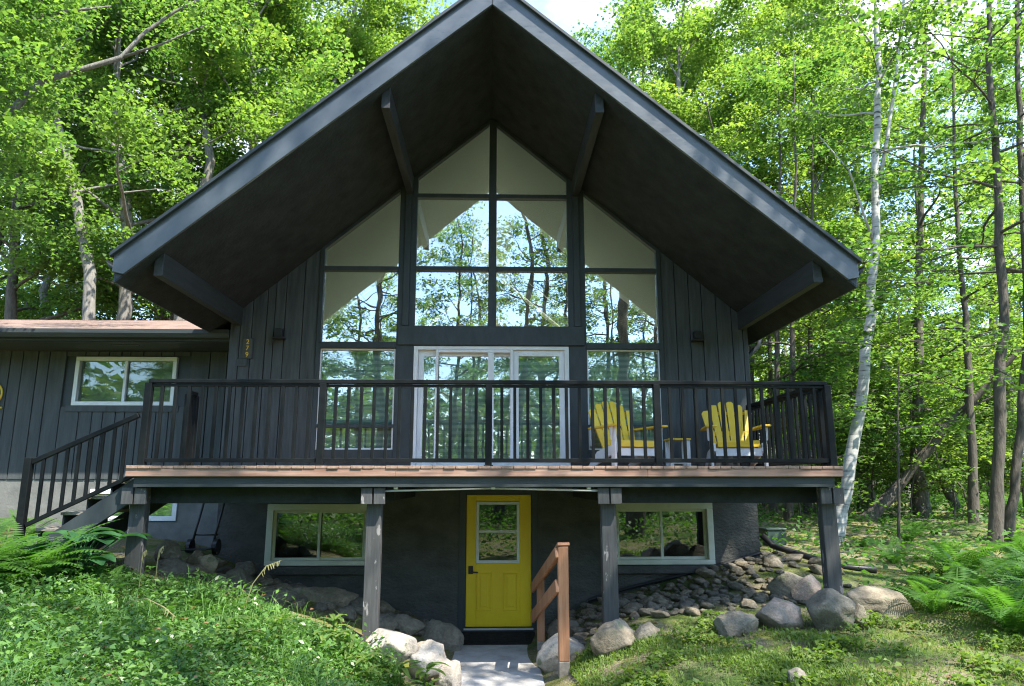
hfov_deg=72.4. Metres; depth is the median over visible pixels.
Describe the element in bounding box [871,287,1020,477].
edge tree
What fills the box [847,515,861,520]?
fern
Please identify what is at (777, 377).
forest tree
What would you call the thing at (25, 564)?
fern
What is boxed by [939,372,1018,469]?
sapling
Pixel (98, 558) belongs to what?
fern
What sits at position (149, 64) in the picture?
maple tree
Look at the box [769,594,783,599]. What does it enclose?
rubble stone
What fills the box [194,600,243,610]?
fern
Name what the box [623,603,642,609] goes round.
rubble stone
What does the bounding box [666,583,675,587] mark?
rubble stone
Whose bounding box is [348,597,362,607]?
rubble stone
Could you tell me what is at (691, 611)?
rubble stone
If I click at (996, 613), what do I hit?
fern
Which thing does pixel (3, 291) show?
maple tree
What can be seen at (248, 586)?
rubble stone
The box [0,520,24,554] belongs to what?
fern
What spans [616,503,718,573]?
basement window
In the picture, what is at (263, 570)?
grass stalk
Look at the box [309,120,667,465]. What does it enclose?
gable window
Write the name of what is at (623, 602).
rubble stone
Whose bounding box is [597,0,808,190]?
forest tree
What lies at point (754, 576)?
rubble stone
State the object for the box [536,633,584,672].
boulder
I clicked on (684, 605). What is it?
rubble stone
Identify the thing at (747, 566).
rubble stone
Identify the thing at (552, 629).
boulder
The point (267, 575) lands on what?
rubble stone
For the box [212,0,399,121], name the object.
maple tree
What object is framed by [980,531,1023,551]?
fern
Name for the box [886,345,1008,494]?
sapling
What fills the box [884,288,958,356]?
forest tree
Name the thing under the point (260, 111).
maple tree
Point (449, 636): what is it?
boulder
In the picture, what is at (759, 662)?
grass
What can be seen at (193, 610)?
fern
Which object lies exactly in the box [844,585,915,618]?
boulder
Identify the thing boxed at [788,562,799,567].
rubble stone
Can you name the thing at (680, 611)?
rubble stone
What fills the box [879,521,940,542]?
fern
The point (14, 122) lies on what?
maple tree
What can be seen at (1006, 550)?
fern
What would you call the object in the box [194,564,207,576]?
rubble stone
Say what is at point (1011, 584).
fern
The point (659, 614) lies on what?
rubble stone
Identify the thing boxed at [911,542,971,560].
fern
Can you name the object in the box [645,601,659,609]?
rubble stone
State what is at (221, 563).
rubble stone
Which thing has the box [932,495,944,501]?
fern
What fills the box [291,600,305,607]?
rubble stone
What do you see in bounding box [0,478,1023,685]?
ground
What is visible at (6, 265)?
sapling
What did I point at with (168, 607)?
fern
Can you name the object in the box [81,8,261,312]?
maple tree
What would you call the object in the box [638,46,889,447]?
forest tree
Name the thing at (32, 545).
fern
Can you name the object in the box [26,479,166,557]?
deck stair
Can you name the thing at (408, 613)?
rubble stone
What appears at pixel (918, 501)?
forest tree
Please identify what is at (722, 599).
rubble stone
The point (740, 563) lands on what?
rubble stone
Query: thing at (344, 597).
boulder
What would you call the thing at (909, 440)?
sapling
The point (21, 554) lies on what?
fern
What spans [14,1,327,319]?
maple tree
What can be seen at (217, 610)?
fern
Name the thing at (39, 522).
fern
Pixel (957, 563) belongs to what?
fern
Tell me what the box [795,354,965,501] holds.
sapling
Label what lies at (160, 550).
grass stalk
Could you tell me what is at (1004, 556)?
fern
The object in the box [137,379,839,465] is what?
deck railing
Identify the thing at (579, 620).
rubble stone
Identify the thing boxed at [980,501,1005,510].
fern
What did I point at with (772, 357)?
edge tree
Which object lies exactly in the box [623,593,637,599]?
rubble stone
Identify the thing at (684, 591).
rubble stone
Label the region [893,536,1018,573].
fern
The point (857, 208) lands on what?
forest tree
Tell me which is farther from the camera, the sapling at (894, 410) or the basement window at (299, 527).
the sapling at (894, 410)
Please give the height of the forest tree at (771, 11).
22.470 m
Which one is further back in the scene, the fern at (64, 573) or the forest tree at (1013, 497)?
the forest tree at (1013, 497)
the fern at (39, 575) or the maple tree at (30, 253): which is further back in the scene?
the maple tree at (30, 253)
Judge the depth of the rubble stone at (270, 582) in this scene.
10.17 m
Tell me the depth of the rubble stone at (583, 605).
10.90 m
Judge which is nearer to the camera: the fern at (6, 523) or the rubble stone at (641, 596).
the fern at (6, 523)
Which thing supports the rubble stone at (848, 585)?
on the ground at (551, 678)
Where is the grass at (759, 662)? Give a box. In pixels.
[569,565,1023,685]
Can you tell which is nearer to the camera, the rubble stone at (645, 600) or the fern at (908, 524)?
the rubble stone at (645, 600)
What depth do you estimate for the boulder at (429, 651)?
7.99 m
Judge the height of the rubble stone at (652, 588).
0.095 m
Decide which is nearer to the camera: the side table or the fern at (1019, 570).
the fern at (1019, 570)
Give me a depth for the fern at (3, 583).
6.96 m
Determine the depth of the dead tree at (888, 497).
18.82 m
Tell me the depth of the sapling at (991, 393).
31.94 m
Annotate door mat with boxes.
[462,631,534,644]
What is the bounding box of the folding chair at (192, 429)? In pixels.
[178,391,198,465]
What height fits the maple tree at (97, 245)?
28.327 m
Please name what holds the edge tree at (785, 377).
on the ground at (551, 678)
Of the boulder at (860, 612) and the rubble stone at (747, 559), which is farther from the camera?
the rubble stone at (747, 559)
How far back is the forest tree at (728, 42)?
28.75 m
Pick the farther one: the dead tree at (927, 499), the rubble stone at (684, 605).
the dead tree at (927, 499)
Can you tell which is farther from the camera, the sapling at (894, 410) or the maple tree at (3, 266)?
the maple tree at (3, 266)
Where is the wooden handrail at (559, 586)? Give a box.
[531,542,569,678]
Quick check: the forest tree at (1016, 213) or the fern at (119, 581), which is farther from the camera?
the forest tree at (1016, 213)
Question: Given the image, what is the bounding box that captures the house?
[0,0,864,631]
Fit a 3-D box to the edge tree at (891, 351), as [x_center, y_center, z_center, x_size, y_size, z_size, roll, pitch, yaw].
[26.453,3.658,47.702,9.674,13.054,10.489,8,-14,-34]
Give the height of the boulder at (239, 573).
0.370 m
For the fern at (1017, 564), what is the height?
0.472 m
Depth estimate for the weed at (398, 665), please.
7.30 m
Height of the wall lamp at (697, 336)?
0.175 m
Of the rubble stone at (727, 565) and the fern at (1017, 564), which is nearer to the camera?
the fern at (1017, 564)
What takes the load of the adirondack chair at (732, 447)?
on the deck
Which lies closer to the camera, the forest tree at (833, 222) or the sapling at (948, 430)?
the forest tree at (833, 222)
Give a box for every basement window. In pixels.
[90,489,177,520]
[259,504,366,574]
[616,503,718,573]
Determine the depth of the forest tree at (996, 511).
15.32 m
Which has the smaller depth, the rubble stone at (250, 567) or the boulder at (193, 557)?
the boulder at (193, 557)
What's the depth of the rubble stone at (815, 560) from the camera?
10.88 m
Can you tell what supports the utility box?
on the ground at (551, 678)
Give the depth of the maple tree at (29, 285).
45.44 m
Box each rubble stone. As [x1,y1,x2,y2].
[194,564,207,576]
[205,573,227,587]
[216,566,232,573]
[217,560,226,567]
[225,584,237,590]
[235,561,256,575]
[236,584,263,594]
[257,572,272,577]
[257,576,266,581]
[261,578,273,585]
[262,586,274,591]
[274,583,293,589]
[285,591,299,604]
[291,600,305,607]
[313,602,327,611]
[325,602,336,610]
[335,605,356,621]
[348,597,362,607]
[354,607,362,614]
[379,613,397,630]
[380,600,394,612]
[401,611,412,615]
[414,630,424,636]
[569,613,575,619]
[570,626,585,633]
[572,632,588,639]
[575,618,583,623]
[580,602,587,608]
[584,608,596,615]
[584,622,593,626]
[619,598,629,606]
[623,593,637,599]
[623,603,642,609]
[623,606,637,614]
[629,611,639,619]
[637,594,646,599]
[638,608,653,615]
[640,596,653,603]
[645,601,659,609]
[649,585,657,590]
[650,610,669,617]
[651,595,663,597]
[652,598,668,603]
[659,592,670,597]
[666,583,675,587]
[669,610,677,615]
[670,593,678,599]
[674,595,687,601]
[677,608,685,613]
[679,589,691,594]
[679,599,691,604]
[679,602,691,608]
[684,607,701,615]
[689,584,700,589]
[690,588,704,594]
[693,578,709,584]
[695,567,707,574]
[696,596,707,600]
[698,569,716,577]
[700,602,714,608]
[702,582,709,587]
[705,596,719,603]
[708,591,718,597]
[710,578,721,583]
[718,589,727,594]
[719,597,730,602]
[724,562,736,569]
[726,602,736,606]
[727,606,735,610]
[728,582,745,590]
[730,565,742,572]
[732,597,740,602]
[735,561,747,567]
[735,571,744,575]
[741,588,755,593]
[741,598,757,608]
[743,564,753,568]
[745,557,754,561]
[746,569,755,574]
[751,574,759,578]
[752,592,769,599]
[753,558,761,563]
[754,578,765,582]
[755,598,765,602]
[761,584,768,590]
[762,554,782,568]
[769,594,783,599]
[775,569,783,573]
[781,554,802,561]
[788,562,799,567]
[808,557,821,565]
[808,564,822,575]
[843,584,851,587]
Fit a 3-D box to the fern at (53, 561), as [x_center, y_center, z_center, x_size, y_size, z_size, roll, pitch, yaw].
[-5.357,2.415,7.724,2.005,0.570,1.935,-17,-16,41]
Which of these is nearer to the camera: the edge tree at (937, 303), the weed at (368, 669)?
the weed at (368, 669)
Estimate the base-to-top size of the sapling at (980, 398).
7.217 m
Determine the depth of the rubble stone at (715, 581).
10.35 m
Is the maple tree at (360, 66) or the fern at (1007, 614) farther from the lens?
the maple tree at (360, 66)
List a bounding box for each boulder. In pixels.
[154,539,181,560]
[155,558,197,577]
[185,550,204,564]
[197,554,218,576]
[225,566,254,585]
[260,588,293,604]
[293,587,358,606]
[365,628,417,662]
[391,614,425,635]
[409,639,445,680]
[421,619,463,650]
[434,658,461,685]
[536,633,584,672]
[546,618,578,640]
[590,618,634,656]
[634,622,660,640]
[713,610,758,637]
[755,597,803,630]
[766,571,802,599]
[787,667,809,684]
[790,574,820,601]
[805,588,855,630]
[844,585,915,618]
[854,602,867,626]
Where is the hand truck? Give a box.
[181,503,224,554]
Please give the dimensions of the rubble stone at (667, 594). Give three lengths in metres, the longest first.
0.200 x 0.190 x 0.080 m
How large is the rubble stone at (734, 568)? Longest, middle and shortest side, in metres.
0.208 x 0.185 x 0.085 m
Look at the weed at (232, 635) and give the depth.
6.49 m
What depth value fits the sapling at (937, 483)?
19.67 m
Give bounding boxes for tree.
[0,0,193,319]
[0,0,204,400]
[0,0,257,236]
[0,0,316,319]
[0,18,160,319]
[0,43,167,319]
[0,45,119,310]
[0,195,53,299]
[2,193,117,319]
[4,0,314,319]
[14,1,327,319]
[23,192,137,318]
[59,0,364,222]
[67,0,325,320]
[69,0,377,231]
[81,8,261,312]
[174,25,325,192]
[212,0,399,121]
[212,0,423,158]
[286,0,451,101]
[570,0,735,148]
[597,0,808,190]
[621,0,800,355]
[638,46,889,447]
[651,67,766,360]
[657,96,754,171]
[661,0,961,504]
[715,37,911,506]
[722,50,943,515]
[723,45,901,520]
[725,0,967,509]
[741,0,1023,545]
[754,0,1023,518]
[754,330,820,444]
[755,307,875,477]
[755,310,1013,480]
[755,319,843,375]
[758,51,939,513]
[760,339,877,485]
[780,13,989,502]
[792,0,1023,546]
[804,66,1022,509]
[815,0,1023,542]
[825,303,964,476]
[838,0,1023,522]
[854,300,1022,522]
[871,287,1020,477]
[880,32,1023,495]
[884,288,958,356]
[921,470,933,518]
[927,262,1022,412]
[942,178,1022,368]
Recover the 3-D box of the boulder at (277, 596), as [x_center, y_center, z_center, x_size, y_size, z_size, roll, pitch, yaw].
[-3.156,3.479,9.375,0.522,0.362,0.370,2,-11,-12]
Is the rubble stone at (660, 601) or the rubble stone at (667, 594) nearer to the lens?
the rubble stone at (660, 601)
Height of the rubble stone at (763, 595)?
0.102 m
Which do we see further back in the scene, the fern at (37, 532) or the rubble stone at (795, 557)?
the rubble stone at (795, 557)
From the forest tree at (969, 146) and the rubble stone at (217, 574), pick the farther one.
the forest tree at (969, 146)
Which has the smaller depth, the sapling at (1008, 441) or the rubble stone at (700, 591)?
the rubble stone at (700, 591)
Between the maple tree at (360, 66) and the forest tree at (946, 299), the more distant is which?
the forest tree at (946, 299)
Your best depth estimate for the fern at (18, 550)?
7.65 m
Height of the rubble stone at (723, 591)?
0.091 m
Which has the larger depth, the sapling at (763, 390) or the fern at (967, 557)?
the sapling at (763, 390)
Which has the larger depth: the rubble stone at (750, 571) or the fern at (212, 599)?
the rubble stone at (750, 571)
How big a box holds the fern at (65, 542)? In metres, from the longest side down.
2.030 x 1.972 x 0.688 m
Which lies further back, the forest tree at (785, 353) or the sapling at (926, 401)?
the forest tree at (785, 353)
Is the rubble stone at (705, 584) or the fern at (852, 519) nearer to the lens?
the rubble stone at (705, 584)
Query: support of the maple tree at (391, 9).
on the ground at (551, 678)
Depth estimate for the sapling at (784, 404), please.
32.30 m
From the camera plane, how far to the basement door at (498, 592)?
11.18 m
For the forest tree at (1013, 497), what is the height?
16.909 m
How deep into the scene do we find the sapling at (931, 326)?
22.57 m
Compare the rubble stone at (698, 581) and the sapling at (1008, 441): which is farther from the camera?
the sapling at (1008, 441)
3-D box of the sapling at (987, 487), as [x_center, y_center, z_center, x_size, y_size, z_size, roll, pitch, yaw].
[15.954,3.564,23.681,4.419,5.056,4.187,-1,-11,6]
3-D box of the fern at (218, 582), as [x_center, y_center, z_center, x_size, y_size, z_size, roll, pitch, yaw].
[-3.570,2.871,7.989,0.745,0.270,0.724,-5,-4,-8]
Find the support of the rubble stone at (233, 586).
on the ground at (551, 678)
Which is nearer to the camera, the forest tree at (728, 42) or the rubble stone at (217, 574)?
the rubble stone at (217, 574)
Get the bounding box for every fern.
[0,509,60,529]
[0,516,89,574]
[0,519,119,585]
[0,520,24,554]
[0,523,35,568]
[0,533,38,561]
[0,536,53,573]
[0,536,106,571]
[0,537,37,560]
[0,538,91,591]
[0,544,58,572]
[0,549,110,578]
[0,562,30,582]
[0,570,52,594]
[1,518,57,541]
[2,538,57,560]
[3,557,71,575]
[7,539,99,581]
[11,543,84,559]
[15,527,152,576]
[25,529,92,539]
[29,558,88,588]
[52,555,117,581]
[52,578,107,595]
[61,564,121,593]
[63,565,137,595]
[119,589,204,622]
[139,599,180,616]
[168,588,238,608]
[176,578,226,605]
[176,602,226,617]
[180,601,243,620]
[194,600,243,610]
[843,532,889,546]
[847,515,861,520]
[861,536,927,563]
[875,579,978,613]
[876,555,1023,603]
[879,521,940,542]
[885,519,945,534]
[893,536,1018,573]
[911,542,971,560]
[911,554,983,572]
[919,522,952,533]
[923,535,981,550]
[924,559,1002,581]
[926,587,1023,634]
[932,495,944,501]
[938,557,1023,601]
[938,576,1023,608]
[939,493,964,504]
[941,578,1023,620]
[947,537,1023,574]
[947,552,1023,587]
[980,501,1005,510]
[980,526,1023,543]
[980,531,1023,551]
[986,540,1023,556]
[997,542,1023,574]
[998,558,1023,576]
[1000,578,1023,592]
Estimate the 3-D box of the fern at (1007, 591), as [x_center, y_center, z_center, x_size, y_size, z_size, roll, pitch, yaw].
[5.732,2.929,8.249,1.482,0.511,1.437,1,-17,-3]
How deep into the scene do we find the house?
11.67 m
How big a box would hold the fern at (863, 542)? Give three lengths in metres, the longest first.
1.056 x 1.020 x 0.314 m
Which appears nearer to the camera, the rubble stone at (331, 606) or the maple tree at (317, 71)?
the rubble stone at (331, 606)
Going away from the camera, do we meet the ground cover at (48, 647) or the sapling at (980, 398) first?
the ground cover at (48, 647)
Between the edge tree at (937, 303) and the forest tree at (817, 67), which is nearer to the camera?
the forest tree at (817, 67)
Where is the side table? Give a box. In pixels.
[664,438,690,465]
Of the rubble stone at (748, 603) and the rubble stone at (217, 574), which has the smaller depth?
the rubble stone at (748, 603)
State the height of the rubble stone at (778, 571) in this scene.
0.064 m
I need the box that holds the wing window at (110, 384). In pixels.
[65,357,178,411]
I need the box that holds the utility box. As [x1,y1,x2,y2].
[759,527,786,544]
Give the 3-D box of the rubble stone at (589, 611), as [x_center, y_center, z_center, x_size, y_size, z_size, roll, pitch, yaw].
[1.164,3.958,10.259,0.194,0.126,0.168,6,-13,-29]
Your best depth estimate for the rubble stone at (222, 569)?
9.94 m
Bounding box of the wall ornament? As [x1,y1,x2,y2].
[0,385,2,408]
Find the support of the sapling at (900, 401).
on the ground at (551, 678)
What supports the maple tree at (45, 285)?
on the ground at (551, 678)
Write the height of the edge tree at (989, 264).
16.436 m
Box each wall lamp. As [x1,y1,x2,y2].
[271,328,285,339]
[691,331,704,341]
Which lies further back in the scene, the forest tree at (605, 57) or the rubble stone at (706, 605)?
the forest tree at (605, 57)
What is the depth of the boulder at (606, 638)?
8.01 m
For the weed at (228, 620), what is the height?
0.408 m
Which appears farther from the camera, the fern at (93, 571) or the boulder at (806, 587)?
the boulder at (806, 587)
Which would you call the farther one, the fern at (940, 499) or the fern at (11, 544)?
the fern at (940, 499)
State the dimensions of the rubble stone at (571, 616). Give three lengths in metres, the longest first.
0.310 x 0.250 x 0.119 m
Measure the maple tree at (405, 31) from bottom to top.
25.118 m
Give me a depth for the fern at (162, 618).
7.24 m
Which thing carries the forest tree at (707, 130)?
on the ground at (551, 678)
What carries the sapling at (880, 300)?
on the ground at (551, 678)
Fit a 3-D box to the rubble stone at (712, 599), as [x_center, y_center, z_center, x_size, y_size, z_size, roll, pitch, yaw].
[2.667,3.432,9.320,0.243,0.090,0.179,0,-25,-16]
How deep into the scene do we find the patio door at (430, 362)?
11.80 m
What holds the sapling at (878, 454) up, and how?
on the ground at (551, 678)
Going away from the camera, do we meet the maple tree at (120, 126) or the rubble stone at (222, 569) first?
the rubble stone at (222, 569)
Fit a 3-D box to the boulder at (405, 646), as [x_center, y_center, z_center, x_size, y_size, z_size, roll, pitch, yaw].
[-1.397,3.554,8.091,0.618,0.455,0.475,-7,-13,32]
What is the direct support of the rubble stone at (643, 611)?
on the ground at (551, 678)
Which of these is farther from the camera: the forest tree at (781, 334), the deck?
the forest tree at (781, 334)
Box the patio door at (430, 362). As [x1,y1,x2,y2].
[411,346,570,465]
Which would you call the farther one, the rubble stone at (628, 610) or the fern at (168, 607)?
the rubble stone at (628, 610)
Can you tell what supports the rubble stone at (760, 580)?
on the ground at (551, 678)
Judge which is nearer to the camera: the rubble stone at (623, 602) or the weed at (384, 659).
the weed at (384, 659)
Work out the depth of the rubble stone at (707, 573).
10.71 m
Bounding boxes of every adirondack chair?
[588,401,667,465]
[700,402,770,465]
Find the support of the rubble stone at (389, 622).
on the ground at (551, 678)
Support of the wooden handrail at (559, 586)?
on the ground at (551, 678)
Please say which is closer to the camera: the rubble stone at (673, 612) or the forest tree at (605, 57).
the rubble stone at (673, 612)
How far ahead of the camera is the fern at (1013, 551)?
10.15 m
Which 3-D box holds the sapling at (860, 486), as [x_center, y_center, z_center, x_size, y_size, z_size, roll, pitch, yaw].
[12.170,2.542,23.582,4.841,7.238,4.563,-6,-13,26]
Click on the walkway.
(497, 665)
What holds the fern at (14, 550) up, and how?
on the ground at (551, 678)
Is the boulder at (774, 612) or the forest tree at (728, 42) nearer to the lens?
the boulder at (774, 612)
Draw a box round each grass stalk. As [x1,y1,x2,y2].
[119,598,175,620]
[138,550,146,593]
[154,546,163,589]
[241,560,281,614]
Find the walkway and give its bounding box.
[451,645,544,685]
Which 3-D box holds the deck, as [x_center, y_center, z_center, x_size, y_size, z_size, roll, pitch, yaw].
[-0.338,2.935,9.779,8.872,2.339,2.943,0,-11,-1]
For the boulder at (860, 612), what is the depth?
7.97 m
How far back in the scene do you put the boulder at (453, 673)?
7.95 m
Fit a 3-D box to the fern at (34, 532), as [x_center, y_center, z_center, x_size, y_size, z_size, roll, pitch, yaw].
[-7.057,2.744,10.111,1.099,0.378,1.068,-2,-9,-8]
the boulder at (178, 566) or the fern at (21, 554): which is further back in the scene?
the boulder at (178, 566)
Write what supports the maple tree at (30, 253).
on the ground at (551, 678)
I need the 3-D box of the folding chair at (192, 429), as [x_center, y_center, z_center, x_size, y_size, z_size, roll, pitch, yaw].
[-4.563,1.222,9.895,0.120,1.068,0.340,0,-11,-1]
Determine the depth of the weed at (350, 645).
7.41 m
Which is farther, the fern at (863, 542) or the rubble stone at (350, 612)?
the fern at (863, 542)
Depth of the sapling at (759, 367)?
23.22 m
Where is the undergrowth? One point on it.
(903, 558)
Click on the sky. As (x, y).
(564, 13)
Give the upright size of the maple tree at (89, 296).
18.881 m
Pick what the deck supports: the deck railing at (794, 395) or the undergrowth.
the deck railing at (794, 395)
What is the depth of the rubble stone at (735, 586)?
9.89 m
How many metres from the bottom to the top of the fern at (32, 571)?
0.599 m
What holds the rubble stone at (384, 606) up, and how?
on the ground at (551, 678)
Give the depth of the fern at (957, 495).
25.43 m
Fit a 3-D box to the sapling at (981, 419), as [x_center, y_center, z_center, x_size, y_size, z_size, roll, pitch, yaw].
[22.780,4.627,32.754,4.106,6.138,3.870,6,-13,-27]
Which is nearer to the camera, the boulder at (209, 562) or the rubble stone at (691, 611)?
the rubble stone at (691, 611)
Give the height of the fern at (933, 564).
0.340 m
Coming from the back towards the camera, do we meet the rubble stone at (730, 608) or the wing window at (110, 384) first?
the wing window at (110, 384)
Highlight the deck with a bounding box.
[120,465,844,640]
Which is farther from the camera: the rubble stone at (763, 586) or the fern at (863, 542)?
the fern at (863, 542)
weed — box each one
[201,614,256,649]
[209,623,263,662]
[263,614,296,638]
[307,629,337,647]
[315,613,352,650]
[330,628,368,657]
[345,652,381,677]
[364,647,396,679]
[383,660,426,685]
[407,661,448,685]
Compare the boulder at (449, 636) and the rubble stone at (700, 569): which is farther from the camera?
the rubble stone at (700, 569)
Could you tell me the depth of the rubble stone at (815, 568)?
10.30 m
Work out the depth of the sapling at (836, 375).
17.90 m
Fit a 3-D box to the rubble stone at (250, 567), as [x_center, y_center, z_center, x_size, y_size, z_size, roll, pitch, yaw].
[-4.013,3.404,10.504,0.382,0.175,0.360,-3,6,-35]
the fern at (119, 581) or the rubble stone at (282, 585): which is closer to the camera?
the fern at (119, 581)
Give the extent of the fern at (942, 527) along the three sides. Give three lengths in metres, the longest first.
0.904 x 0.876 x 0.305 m
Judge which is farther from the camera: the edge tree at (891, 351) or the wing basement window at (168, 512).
the edge tree at (891, 351)
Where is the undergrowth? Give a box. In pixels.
[757,481,1023,610]
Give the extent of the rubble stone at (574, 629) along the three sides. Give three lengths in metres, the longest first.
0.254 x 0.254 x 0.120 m
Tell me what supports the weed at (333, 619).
on the ground at (551, 678)
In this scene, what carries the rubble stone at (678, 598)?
on the ground at (551, 678)
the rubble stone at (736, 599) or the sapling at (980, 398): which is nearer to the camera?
the rubble stone at (736, 599)
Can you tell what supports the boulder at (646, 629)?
on the ground at (551, 678)
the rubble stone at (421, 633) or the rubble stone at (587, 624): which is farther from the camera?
the rubble stone at (421, 633)
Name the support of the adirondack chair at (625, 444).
on the deck
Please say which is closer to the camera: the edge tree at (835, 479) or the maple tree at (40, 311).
the maple tree at (40, 311)
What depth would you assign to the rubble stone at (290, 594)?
9.33 m
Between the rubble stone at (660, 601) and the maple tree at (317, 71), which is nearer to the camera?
the rubble stone at (660, 601)
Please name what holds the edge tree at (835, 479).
on the ground at (551, 678)
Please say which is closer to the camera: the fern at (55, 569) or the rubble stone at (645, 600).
the fern at (55, 569)
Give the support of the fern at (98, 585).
on the ground at (551, 678)
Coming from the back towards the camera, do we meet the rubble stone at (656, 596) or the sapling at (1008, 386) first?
the sapling at (1008, 386)
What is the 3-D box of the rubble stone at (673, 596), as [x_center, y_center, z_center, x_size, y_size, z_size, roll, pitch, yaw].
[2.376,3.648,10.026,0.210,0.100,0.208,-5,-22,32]
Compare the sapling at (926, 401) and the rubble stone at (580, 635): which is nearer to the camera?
the rubble stone at (580, 635)
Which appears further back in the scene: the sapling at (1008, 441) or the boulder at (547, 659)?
the sapling at (1008, 441)
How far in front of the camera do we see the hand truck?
10.77 m
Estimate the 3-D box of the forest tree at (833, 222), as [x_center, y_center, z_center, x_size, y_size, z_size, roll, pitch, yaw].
[9.917,-2.030,22.892,5.671,16.926,7.294,-2,-11,9]
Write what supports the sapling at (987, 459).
on the ground at (551, 678)
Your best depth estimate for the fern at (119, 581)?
7.82 m
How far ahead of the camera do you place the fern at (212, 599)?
7.89 m
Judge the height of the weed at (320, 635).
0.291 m
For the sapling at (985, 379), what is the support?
on the ground at (551, 678)
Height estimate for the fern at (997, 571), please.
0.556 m
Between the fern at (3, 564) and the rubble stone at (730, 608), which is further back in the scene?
the rubble stone at (730, 608)
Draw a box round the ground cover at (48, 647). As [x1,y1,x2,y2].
[0,548,404,685]
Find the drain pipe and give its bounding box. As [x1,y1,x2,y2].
[760,534,876,572]
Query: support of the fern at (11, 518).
on the ground at (551, 678)
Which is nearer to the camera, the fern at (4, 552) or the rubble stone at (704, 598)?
the fern at (4, 552)
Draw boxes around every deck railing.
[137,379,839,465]
[746,389,827,465]
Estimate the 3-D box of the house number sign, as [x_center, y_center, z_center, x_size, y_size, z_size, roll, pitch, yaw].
[-4.462,0.148,11.709,0.245,0.475,0.034,0,-11,-1]
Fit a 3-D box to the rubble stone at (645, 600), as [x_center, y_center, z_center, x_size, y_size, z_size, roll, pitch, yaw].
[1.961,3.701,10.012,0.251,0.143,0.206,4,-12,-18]
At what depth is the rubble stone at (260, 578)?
10.28 m
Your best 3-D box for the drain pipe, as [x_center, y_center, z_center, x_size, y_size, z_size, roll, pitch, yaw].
[4.794,3.319,11.088,1.738,0.509,0.200,-9,-14,38]
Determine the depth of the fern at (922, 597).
8.27 m
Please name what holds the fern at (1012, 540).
on the ground at (551, 678)
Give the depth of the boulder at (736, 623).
7.90 m
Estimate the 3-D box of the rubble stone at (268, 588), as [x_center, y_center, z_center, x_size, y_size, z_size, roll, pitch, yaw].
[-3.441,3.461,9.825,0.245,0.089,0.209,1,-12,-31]
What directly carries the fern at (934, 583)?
on the ground at (551, 678)
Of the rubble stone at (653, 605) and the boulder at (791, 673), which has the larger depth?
the rubble stone at (653, 605)
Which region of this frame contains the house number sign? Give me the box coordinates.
[237,338,253,365]
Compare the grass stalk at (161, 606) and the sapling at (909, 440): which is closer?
the grass stalk at (161, 606)
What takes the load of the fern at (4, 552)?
on the ground at (551, 678)
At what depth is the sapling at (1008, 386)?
20.52 m
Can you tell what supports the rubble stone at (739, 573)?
on the ground at (551, 678)
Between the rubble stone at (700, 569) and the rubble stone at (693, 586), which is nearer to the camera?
the rubble stone at (693, 586)
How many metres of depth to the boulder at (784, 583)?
9.29 m
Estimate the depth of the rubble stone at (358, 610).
9.72 m
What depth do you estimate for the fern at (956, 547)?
13.22 m
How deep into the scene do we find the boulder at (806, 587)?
9.07 m
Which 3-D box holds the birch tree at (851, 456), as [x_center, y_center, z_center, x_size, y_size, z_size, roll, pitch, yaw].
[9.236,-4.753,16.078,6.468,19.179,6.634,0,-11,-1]
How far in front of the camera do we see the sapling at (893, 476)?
22.95 m
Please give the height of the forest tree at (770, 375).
19.275 m
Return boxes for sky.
[0,0,1023,439]
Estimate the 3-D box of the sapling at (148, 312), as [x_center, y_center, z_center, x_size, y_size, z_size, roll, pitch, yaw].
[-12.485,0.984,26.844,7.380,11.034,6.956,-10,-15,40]
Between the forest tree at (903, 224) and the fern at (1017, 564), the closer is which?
the fern at (1017, 564)
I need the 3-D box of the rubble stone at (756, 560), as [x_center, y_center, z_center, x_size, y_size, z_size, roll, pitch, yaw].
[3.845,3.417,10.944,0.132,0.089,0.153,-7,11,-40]
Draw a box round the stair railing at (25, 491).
[13,413,139,546]
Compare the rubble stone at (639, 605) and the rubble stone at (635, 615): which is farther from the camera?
the rubble stone at (639, 605)
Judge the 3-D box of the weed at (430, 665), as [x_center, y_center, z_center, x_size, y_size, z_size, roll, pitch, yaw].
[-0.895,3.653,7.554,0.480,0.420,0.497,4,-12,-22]
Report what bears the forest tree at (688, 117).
on the ground at (551, 678)
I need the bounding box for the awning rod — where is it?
[385,487,597,491]
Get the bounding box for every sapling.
[0,245,72,307]
[111,275,169,319]
[749,350,771,507]
[755,372,781,410]
[755,378,816,458]
[757,375,839,513]
[767,368,886,527]
[793,369,906,489]
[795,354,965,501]
[799,266,1023,547]
[806,310,955,510]
[836,380,951,494]
[837,360,962,468]
[841,353,988,518]
[848,313,992,504]
[863,396,910,481]
[865,377,991,520]
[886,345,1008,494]
[887,355,978,471]
[902,369,1023,496]
[903,356,1008,482]
[906,327,1023,490]
[908,317,1020,493]
[926,369,991,492]
[932,337,1023,489]
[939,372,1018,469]
[941,320,1022,468]
[947,380,1011,478]
[955,410,1023,507]
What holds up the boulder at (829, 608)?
on the ground at (551, 678)
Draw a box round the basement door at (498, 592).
[465,495,531,626]
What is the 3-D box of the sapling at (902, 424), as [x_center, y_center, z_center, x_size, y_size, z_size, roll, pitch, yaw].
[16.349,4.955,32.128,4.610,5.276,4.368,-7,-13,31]

